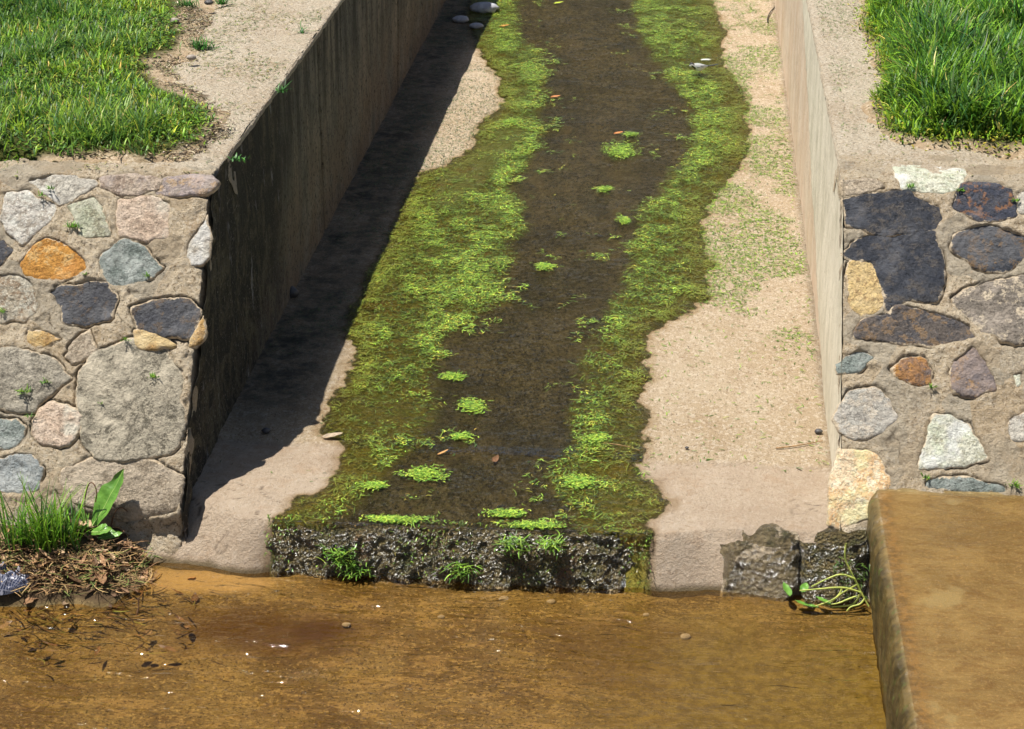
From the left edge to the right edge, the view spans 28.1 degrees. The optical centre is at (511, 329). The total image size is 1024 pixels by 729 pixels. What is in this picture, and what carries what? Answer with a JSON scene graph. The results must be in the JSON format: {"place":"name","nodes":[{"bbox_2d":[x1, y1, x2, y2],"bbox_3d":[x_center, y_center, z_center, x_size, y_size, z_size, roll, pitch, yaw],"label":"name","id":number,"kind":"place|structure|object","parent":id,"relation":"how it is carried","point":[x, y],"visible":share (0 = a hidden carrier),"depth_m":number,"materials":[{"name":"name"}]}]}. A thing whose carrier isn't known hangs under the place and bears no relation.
{"place":"outdoors","nodes":[
{"label":"outdoors","id":0,"kind":"place"},
{"bbox_2d":[0,0,230,175],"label":"ground","id":1,"kind":"structure","parent":0,"point":[42,154],"depth_m":8.32,"materials":[{"name":"green plant"}]},
{"bbox_2d":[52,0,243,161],"bbox_3d":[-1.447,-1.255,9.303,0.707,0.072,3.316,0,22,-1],"label":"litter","id":2,"kind":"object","parent":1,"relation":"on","point":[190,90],"visible":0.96,"depth_m":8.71,"materials":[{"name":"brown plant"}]},
{"bbox_2d":[170,18,179,22],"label":"pebble","id":3,"kind":"object","parent":1,"relation":"on","point":[172,19],"visible":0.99,"depth_m":9.73,"materials":[{"name":"beige stone"}]},
{"bbox_2d":[174,0,199,6],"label":"weed","id":4,"kind":"object","parent":1,"relation":"on","point":[187,3],"visible":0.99,"depth_m":10.10,"materials":[{"name":"green plant"}]},
{"bbox_2d":[183,36,224,49],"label":"weed","id":5,"kind":"object","parent":1,"relation":"on","point":[198,44],"visible":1,"depth_m":9.38,"materials":[{"name":"green plant"}]},
{"bbox_2d":[204,0,212,4],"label":"pebble","id":6,"kind":"object","parent":1,"relation":"on","point":[208,2],"visible":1,"depth_m":10.08,"materials":[{"name":"grey stone"}]},
{"bbox_2d":[0,566,884,728],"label":"pool water","id":7,"kind":"structure","parent":0,"point":[12,633],"depth_m":6.82,"materials":[{"name":"brown liquid"}]},
{"bbox_2d":[0,620,11,628],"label":"dead leaf","id":8,"kind":"object","parent":7,"relation":"on","point":[4,624],"visible":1,"depth_m":6.97,"materials":[{"name":"brown plant"}]},
{"bbox_2d":[0,585,240,687],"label":"litter","id":9,"kind":"object","parent":7,"relation":"on","point":[74,613],"visible":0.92,"depth_m":7.00,"materials":[{"name":"brown plant"}]},
{"bbox_2d":[159,645,175,651],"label":"dead leaf","id":10,"kind":"object","parent":7,"relation":"on","point":[169,648],"visible":1,"depth_m":6.82,"materials":[{"name":"brown plant"}]},
{"bbox_2d":[783,543,868,610],"bbox_3d":[1.082,0.844,7.028,0.297,0.235,0.084,2,22,5],"label":"uprooted plant","id":11,"kind":"object","parent":7,"relation":"on","point":[804,587],"visible":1,"depth_m":7.04,"materials":[{"name":"green plant"}]},
{"bbox_2d":[0,517,885,728],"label":"pool bed","id":12,"kind":"object","parent":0,"point":[630,676],"visible":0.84,"depth_m":6.86,"materials":[{"name":"brown soil"}]},
{"bbox_2d":[0,562,29,594],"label":"discarded cloth","id":13,"kind":"object","parent":12,"relation":"on","point":[9,583],"visible":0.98,"depth_m":7.07,"materials":[{"name":"grey fabric"}]},
{"bbox_2d":[0,476,46,552],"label":"grass tuft","id":14,"kind":"object","parent":12,"relation":"on","point":[13,533],"visible":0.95,"depth_m":7.19,"materials":[{"name":"green plant"}]},
{"bbox_2d":[24,595,37,604],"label":"dead leaf","id":15,"kind":"object","parent":12,"relation":"on","point":[29,599],"visible":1,"depth_m":7.07,"materials":[{"name":"brown plant"}]},
{"bbox_2d":[0,472,81,556],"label":"grass tuft","id":16,"kind":"object","parent":12,"relation":"on","point":[40,537],"visible":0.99,"depth_m":7.18,"materials":[{"name":"green plant"}]},
{"bbox_2d":[13,484,97,551],"bbox_3d":[-1.603,0.660,7.213,0.341,0.218,0.252,2,22,5],"label":"grass tuft","id":17,"kind":"object","parent":12,"relation":"on","point":[73,534],"visible":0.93,"depth_m":7.21,"materials":[{"name":"green plant"}]},
{"bbox_2d":[0,531,165,596],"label":"litter","id":18,"kind":"object","parent":12,"relation":"on","point":[57,558],"visible":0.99,"depth_m":7.16,"materials":[{"name":"brown plant"}]},
{"bbox_2d":[29,574,39,588],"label":"dead leaf","id":19,"kind":"object","parent":18,"relation":"on","point":[33,583],"visible":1,"depth_m":7.09,"materials":[{"name":"brown plant"}]},
{"bbox_2d":[32,551,40,562],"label":"dead leaf","id":20,"kind":"object","parent":18,"relation":"on","point":[34,558],"visible":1,"depth_m":7.16,"materials":[{"name":"brown plant"}]},
{"bbox_2d":[39,548,56,560],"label":"dead leaf","id":21,"kind":"object","parent":18,"relation":"on","point":[44,552],"visible":1,"depth_m":7.15,"materials":[{"name":"brown plant"}]},
{"bbox_2d":[27,583,91,587],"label":"twig","id":22,"kind":"object","parent":18,"relation":"on","point":[60,584],"visible":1,"depth_m":7.09,"materials":[{"name":"brown wood"}]},
{"bbox_2d":[55,546,64,554],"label":"dead leaf","id":23,"kind":"object","parent":18,"relation":"on","point":[62,552],"visible":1,"depth_m":7.18,"materials":[{"name":"brown plant"}]},
{"bbox_2d":[61,570,80,582],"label":"dead leaf","id":24,"kind":"object","parent":18,"relation":"on","point":[71,576],"visible":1,"depth_m":7.12,"materials":[{"name":"brown plant"}]},
{"bbox_2d":[77,553,86,566],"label":"dead leaf","id":25,"kind":"object","parent":18,"relation":"on","point":[81,561],"visible":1,"depth_m":7.16,"materials":[{"name":"brown plant"}]},
{"bbox_2d":[83,532,93,539],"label":"dead leaf","id":26,"kind":"object","parent":18,"relation":"on","point":[90,537],"visible":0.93,"depth_m":7.28,"materials":[{"name":"brown plant"}]},
{"bbox_2d":[90,572,95,580],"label":"dead leaf","id":27,"kind":"object","parent":18,"relation":"on","point":[92,576],"visible":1,"depth_m":7.12,"materials":[{"name":"brown plant"}]},
{"bbox_2d":[92,556,97,566],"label":"dead leaf","id":28,"kind":"object","parent":18,"relation":"on","point":[95,560],"visible":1,"depth_m":7.16,"materials":[{"name":"brown plant"}]},
{"bbox_2d":[94,569,107,583],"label":"dead leaf","id":29,"kind":"object","parent":18,"relation":"on","point":[103,578],"visible":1,"depth_m":7.11,"materials":[{"name":"brown plant"}]},
{"bbox_2d":[100,553,105,565],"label":"dead leaf","id":30,"kind":"object","parent":18,"relation":"on","point":[102,559],"visible":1,"depth_m":7.16,"materials":[{"name":"brown plant"}]},
{"bbox_2d":[65,556,156,584],"bbox_3d":[-1.438,0.842,7.186,0.384,0.115,0.004,1,22,4],"label":"twig","id":31,"kind":"object","parent":18,"relation":"on","point":[123,573],"visible":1,"depth_m":7.19,"materials":[{"name":"brown wood"}]},
{"bbox_2d":[119,586,128,592],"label":"dead leaf","id":32,"kind":"object","parent":18,"relation":"on","point":[123,589],"visible":1,"depth_m":7.14,"materials":[{"name":"brown plant"}]},
{"bbox_2d":[120,540,132,554],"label":"dead leaf","id":33,"kind":"object","parent":18,"relation":"on","point":[130,543],"visible":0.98,"depth_m":7.30,"materials":[{"name":"brown plant"}]},
{"bbox_2d":[74,562,91,569],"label":"dead leaf","id":34,"kind":"object","parent":12,"relation":"on","point":[83,566],"visible":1,"depth_m":7.15,"materials":[{"name":"brown plant"}]},
{"bbox_2d":[79,520,95,526],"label":"dead leaf","id":35,"kind":"object","parent":12,"relation":"on","point":[90,523],"visible":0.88,"depth_m":7.33,"materials":[{"name":"beige plant"}]},
{"bbox_2d":[84,482,96,522],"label":"dry twig","id":36,"kind":"object","parent":12,"relation":"on","point":[85,497],"visible":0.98,"depth_m":7.28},
{"bbox_2d":[75,469,123,539],"bbox_3d":[-1.467,0.626,7.274,0.177,0.222,0.144,-1,22,-1],"label":"dock plant","id":37,"kind":"object","parent":12,"relation":"on","point":[107,493],"visible":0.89,"depth_m":7.31,"materials":[{"name":"green plant"}]},
{"bbox_2d":[0,156,237,560],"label":"stone wall","id":38,"kind":"structure","parent":12,"relation":"on","point":[66,325],"depth_m":7.51,"materials":[{"name":"grey stone"}]},
{"bbox_2d":[14,384,31,394],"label":"weed","id":39,"kind":"object","parent":38,"relation":"on","point":[29,390],"visible":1,"depth_m":7.46,"materials":[{"name":"green plant"}]},
{"bbox_2d":[64,221,81,228],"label":"weed","id":40,"kind":"object","parent":38,"relation":"on","point":[72,225],"visible":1,"depth_m":7.60,"materials":[{"name":"green plant"}]},
{"bbox_2d":[110,507,127,526],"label":"dry twig","id":41,"kind":"object","parent":38,"relation":"on","point":[114,514],"visible":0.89,"depth_m":7.37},
{"bbox_2d":[147,371,159,377],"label":"weed","id":42,"kind":"object","parent":38,"relation":"on","point":[152,375],"visible":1,"depth_m":7.45,"materials":[{"name":"green plant"}]},
{"bbox_2d":[3,0,327,172],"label":"grass clippings","id":43,"kind":"object","parent":38,"relation":"on","point":[207,63],"depth_m":9.26,"materials":[{"name":"green plant"}]},
{"bbox_2d":[141,569,147,579],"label":"dead leaf","id":44,"kind":"object","parent":12,"relation":"on","point":[146,572],"visible":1,"depth_m":7.27,"materials":[{"name":"brown plant"}]},
{"bbox_2d":[191,592,197,602],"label":"dead leaf","id":45,"kind":"object","parent":12,"relation":"on","point":[195,596],"visible":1,"depth_m":7.14,"materials":[{"name":"brown plant"}]},
{"bbox_2d":[342,622,350,626],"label":"pebble","id":46,"kind":"object","parent":12,"relation":"on","point":[346,624],"visible":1,"depth_m":7.00,"materials":[{"name":"beige stone"}]},
{"bbox_2d":[498,596,508,600],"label":"pebble","id":47,"kind":"object","parent":12,"relation":"on","point":[503,598],"visible":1,"depth_m":7.15,"materials":[{"name":"beige stone"}]},
{"bbox_2d":[547,599,555,603],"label":"pebble","id":48,"kind":"object","parent":12,"relation":"on","point":[552,601],"visible":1,"depth_m":7.12,"materials":[{"name":"beige stone"}]},
{"bbox_2d":[680,633,690,638],"bbox_3d":[0.588,1.041,6.938,0.038,0.017,0.033,2,22,5],"label":"pebble","id":49,"kind":"object","parent":12,"relation":"on","point":[685,636],"visible":1,"depth_m":6.93,"materials":[{"name":"beige stone"}]},
{"bbox_2d":[826,154,1023,603],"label":"stone wall","id":50,"kind":"structure","parent":12,"relation":"on","point":[932,268],"depth_m":7.41,"materials":[{"name":"grey stone"}]},
{"bbox_2d":[1005,478,1021,488],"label":"weed","id":51,"kind":"object","parent":50,"relation":"on","point":[1016,483],"visible":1,"depth_m":7.20,"materials":[{"name":"green plant"}]},
{"bbox_2d":[866,488,1023,728],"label":"concrete slab","id":52,"kind":"structure","parent":12,"relation":"on","point":[907,663],"depth_m":6.50,"materials":[{"name":"brown concrete"}]},
{"bbox_2d":[879,492,1023,727],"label":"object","id":53,"kind":"structure","parent":52,"relation":"on","point":[956,564],"depth_m":6.81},
{"bbox_2d":[143,0,868,598],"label":"channel floor","id":54,"kind":"structure","parent":0,"point":[727,494],"depth_m":8.81,"materials":[{"name":"concrete"}]},
{"bbox_2d":[261,427,270,433],"bbox_3d":[-0.954,0.393,7.939,0.037,0.023,0.029,2,22,5],"label":"pebble","id":55,"kind":"object","parent":54,"relation":"on","point":[266,430],"visible":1,"depth_m":7.93,"materials":[{"name":"grey stone"}]},
{"bbox_2d":[87,0,445,541],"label":"channel wall","id":56,"kind":"structure","parent":54,"relation":"on","point":[303,143],"depth_m":9.18,"materials":[{"name":"concrete"}]},
{"bbox_2d":[186,54,195,59],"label":"pebble","id":57,"kind":"object","parent":56,"relation":"on","point":[191,57],"visible":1,"depth_m":9.09,"materials":[{"name":"beige stone"}]},
{"bbox_2d":[213,0,234,4],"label":"weed","id":58,"kind":"object","parent":56,"relation":"on","point":[222,2],"visible":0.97,"depth_m":10.21,"materials":[{"name":"green plant"}]},
{"bbox_2d":[225,153,248,162],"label":"weed","id":59,"kind":"object","parent":56,"relation":"on","point":[234,158],"visible":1,"depth_m":7.81,"materials":[{"name":"green plant"}]},
{"bbox_2d":[275,79,290,92],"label":"weed","id":60,"kind":"object","parent":56,"relation":"on","point":[282,90],"visible":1,"depth_m":8.71,"materials":[{"name":"green plant"}]},
{"bbox_2d":[296,22,311,32],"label":"weed","id":61,"kind":"object","parent":56,"relation":"on","point":[301,31],"visible":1,"depth_m":9.71,"materials":[{"name":"green plant"}]},
{"bbox_2d":[290,286,298,297],"bbox_3d":[-1.000,-0.165,9.288,0.069,0.060,0.052,2,22,5],"label":"pebble","id":62,"kind":"object","parent":54,"relation":"on","point":[294,292],"visible":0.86,"depth_m":9.27,"materials":[{"name":"grey stone"}]},
{"bbox_2d":[322,432,342,436],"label":"fallen leaf","id":63,"kind":"object","parent":54,"relation":"on","point":[331,434],"visible":1,"depth_m":7.89,"materials":[{"name":"beige plant"}]},
{"bbox_2d":[200,0,502,481],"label":"algae bits","id":64,"kind":"object","parent":54,"relation":"on","point":[408,157],"visible":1,"depth_m":11.53,"materials":[{"name":"green plant"}]},
{"bbox_2d":[266,523,635,593],"bbox_3d":[-0.198,0.802,7.328,1.470,0.293,0.297,2,22,5],"label":"rock ledge","id":65,"kind":"object","parent":54,"relation":"on","point":[596,569],"visible":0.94,"depth_m":7.21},
{"bbox_2d":[317,543,356,572],"bbox_3d":[-0.616,0.808,7.239,0.161,0.118,0.098,2,22,5],"label":"weed","id":66,"kind":"object","parent":65,"relation":"attached to","point":[340,557],"visible":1,"depth_m":7.23,"materials":[{"name":"green plant"}]},
{"bbox_2d":[337,558,375,580],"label":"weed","id":67,"kind":"object","parent":65,"relation":"attached to","point":[354,565],"visible":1,"depth_m":7.24,"materials":[{"name":"green plant"}]},
{"bbox_2d":[264,514,651,582],"bbox_3d":[-0.197,0.782,7.225,1.380,0.185,0.129,2,22,5],"label":"moss fringe","id":68,"kind":"object","parent":65,"relation":"attached to","point":[448,543],"visible":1,"depth_m":7.22,"materials":[{"name":"plant"}]},
{"bbox_2d":[440,561,482,582],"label":"algae clump","id":69,"kind":"object","parent":65,"relation":"attached to","point":[459,571],"visible":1,"depth_m":7.20,"materials":[{"name":"green plant"}]},
{"bbox_2d":[494,531,533,558],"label":"algae clump","id":70,"kind":"object","parent":65,"relation":"on","point":[509,545],"visible":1,"depth_m":7.15,"materials":[{"name":"green plant"}]},
{"bbox_2d":[533,529,566,560],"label":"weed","id":71,"kind":"object","parent":65,"relation":"attached to","point":[548,544],"visible":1,"depth_m":7.13,"materials":[{"name":"green plant"}]},
{"bbox_2d":[452,15,468,22],"bbox_3d":[-0.355,-2.137,14.129,0.119,0.050,0.100,2,22,5],"label":"pebble","id":72,"kind":"object","parent":54,"relation":"on","point":[460,19],"visible":1,"depth_m":14.10,"materials":[{"name":"grey stone"}]},
{"bbox_2d":[633,0,824,482],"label":"algae bits","id":73,"kind":"object","parent":54,"relation":"on","point":[751,191],"visible":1,"depth_m":10.15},
{"bbox_2d":[720,523,800,601],"bbox_3d":[0.853,0.846,7.212,0.355,0.274,0.237,2,22,5],"label":"wet rock","id":74,"kind":"object","parent":54,"relation":"on","point":[762,561],"visible":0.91,"depth_m":7.13,"materials":[{"name":"grey stone"}]},
{"bbox_2d":[776,440,822,448],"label":"twig","id":75,"kind":"object","parent":54,"relation":"on","point":[796,445],"visible":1,"depth_m":7.80,"materials":[{"name":"beige wood"}]},
{"bbox_2d":[814,429,822,433],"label":"pebble","id":76,"kind":"object","parent":54,"relation":"on","point":[818,431],"visible":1,"depth_m":7.91,"materials":[{"name":"grey stone"}]},
{"bbox_2d":[790,527,868,608],"bbox_3d":[1.118,0.853,7.181,0.290,0.289,0.251,2,22,5],"label":"wet rock","id":77,"kind":"object","parent":54,"relation":"on","point":[820,556],"visible":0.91,"depth_m":7.09,"materials":[{"name":"grey stone"}]},
{"bbox_2d":[833,556,869,596],"bbox_3d":[1.165,0.861,7.076,0.149,0.155,0.086,2,22,5],"label":"moss tuft","id":78,"kind":"object","parent":77,"relation":"on","point":[850,574],"visible":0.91,"depth_m":7.06,"materials":[{"name":"green plant"}]},
{"bbox_2d":[774,0,999,466],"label":"channel wall","id":79,"kind":"structure","parent":54,"relation":"on","point":[820,140],"depth_m":8.93,"materials":[{"name":"concrete"}]},
{"bbox_2d":[814,0,1016,175],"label":"grass clippings","id":80,"kind":"object","parent":79,"relation":"on","point":[858,60],"depth_m":9.54,"materials":[{"name":"plant"}]},
{"bbox_2d":[272,0,748,551],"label":"stream water","id":81,"kind":"structure","parent":0,"point":[466,456],"depth_m":9.37,"materials":[{"name":"brown liquid"}]},
{"bbox_2d":[355,479,387,489],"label":"algae clump","id":82,"kind":"object","parent":81,"relation":"on","point":[375,484],"visible":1,"depth_m":7.52,"materials":[{"name":"green plant"}]},
{"bbox_2d":[358,513,446,526],"bbox_3d":[-0.387,0.676,7.257,0.319,0.021,0.102,2,22,5],"label":"algae clump","id":83,"kind":"object","parent":81,"relation":"on","point":[392,518],"visible":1,"depth_m":7.26,"materials":[{"name":"green plant"}]},
{"bbox_2d":[392,463,451,482],"bbox_3d":[-0.334,0.532,7.615,0.230,0.015,0.167,2,22,5],"label":"algae clump","id":84,"kind":"object","parent":81,"relation":"on","point":[423,474],"visible":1,"depth_m":7.60,"materials":[{"name":"green plant"}]},
{"bbox_2d":[278,0,573,527],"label":"algae mat","id":85,"kind":"object","parent":81,"relation":"on","point":[500,178],"visible":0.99,"depth_m":9.75,"materials":[{"name":"green plant"}]},
{"bbox_2d":[470,2,498,13],"bbox_3d":[-0.195,-2.263,14.431,0.212,0.083,0.163,2,22,5],"label":"pebble","id":86,"kind":"object","parent":85,"relation":"on","point":[484,7],"visible":1,"depth_m":14.38,"materials":[{"name":"grey stone"}]},
{"bbox_2d":[437,370,467,380],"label":"algae clump","id":87,"kind":"object","parent":81,"relation":"on","point":[450,375],"visible":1,"depth_m":8.43,"materials":[{"name":"green plant"}]},
{"bbox_2d":[450,430,478,439],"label":"algae clump","id":88,"kind":"object","parent":81,"relation":"on","point":[461,436],"visible":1,"depth_m":7.88,"materials":[{"name":"green plant"}]},
{"bbox_2d":[453,395,493,414],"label":"algae clump","id":89,"kind":"object","parent":81,"relation":"on","point":[470,406],"visible":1,"depth_m":8.15,"materials":[{"name":"green plant"}]},
{"bbox_2d":[469,23,483,28],"bbox_3d":[-0.242,-2.068,13.964,0.101,0.044,0.081,2,22,5],"label":"pebble","id":90,"kind":"object","parent":81,"relation":"on","point":[476,25],"visible":1,"depth_m":13.94,"materials":[{"name":"grey stone"}]},
{"bbox_2d":[492,455,498,461],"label":"fallen leaf","id":91,"kind":"object","parent":81,"relation":"on","point":[495,458],"visible":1,"depth_m":7.72,"materials":[{"name":"brown plant"}]},
{"bbox_2d":[478,507,530,517],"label":"algae clump","id":92,"kind":"object","parent":81,"relation":"on","point":[506,512],"visible":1,"depth_m":7.32,"materials":[{"name":"green plant"}]},
{"bbox_2d":[502,117,518,123],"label":"algae clump","id":93,"kind":"object","parent":81,"relation":"on","point":[510,121],"visible":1,"depth_m":11.86,"materials":[{"name":"green plant"}]},
{"bbox_2d":[494,518,566,529],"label":"algae clump","id":94,"kind":"object","parent":81,"relation":"on","point":[533,524],"visible":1,"depth_m":7.21,"materials":[{"name":"green plant"}]},
{"bbox_2d":[535,261,563,271],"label":"algae clump","id":95,"kind":"object","parent":81,"relation":"on","point":[545,266],"visible":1,"depth_m":9.62,"materials":[{"name":"green plant"}]},
{"bbox_2d":[553,472,598,489],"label":"algae clump","id":96,"kind":"object","parent":81,"relation":"on","point":[576,479],"visible":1,"depth_m":7.53,"materials":[{"name":"green plant"}]},
{"bbox_2d":[577,431,611,445],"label":"algae clump","id":97,"kind":"object","parent":81,"relation":"on","point":[592,438],"visible":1,"depth_m":7.86,"materials":[{"name":"green plant"}]},
{"bbox_2d":[593,185,613,191],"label":"algae clump","id":98,"kind":"object","parent":81,"relation":"on","point":[605,188],"visible":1,"depth_m":10.67,"materials":[{"name":"green plant"}]},
{"bbox_2d":[600,137,641,159],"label":"algae clump","id":99,"kind":"object","parent":81,"relation":"on","point":[621,150],"visible":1,"depth_m":11.34,"materials":[{"name":"green plant"}]},
{"bbox_2d":[494,0,749,538],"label":"algae mat","id":100,"kind":"object","parent":81,"relation":"on","point":[681,216],"visible":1,"depth_m":9.95,"materials":[{"name":"green plant"}]},
{"bbox_2d":[688,62,717,74],"bbox_3d":[1.188,-1.627,12.798,0.200,0.086,0.053,-3,22,-6],"label":"bird","id":101,"kind":"object","parent":100,"relation":"on","point":[699,67],"visible":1,"depth_m":12.77},
{"bbox_2d":[618,215,630,223],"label":"algae clump","id":102,"kind":"object","parent":81,"relation":"on","point":[625,220],"visible":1,"depth_m":10.22,"materials":[{"name":"green plant"}]},
{"bbox_2d":[619,131,637,136],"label":"algae clump","id":103,"kind":"object","parent":81,"relation":"on","point":[628,133],"visible":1,"depth_m":11.61,"materials":[{"name":"green plant"}]},
{"bbox_2d":[847,0,1023,159],"bbox_3d":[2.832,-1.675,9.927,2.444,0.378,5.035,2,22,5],"label":"grass","id":104,"kind":"structure","parent":0,"point":[955,68],"depth_m":8.46,"materials":[{"name":"green plant"}]}
]}

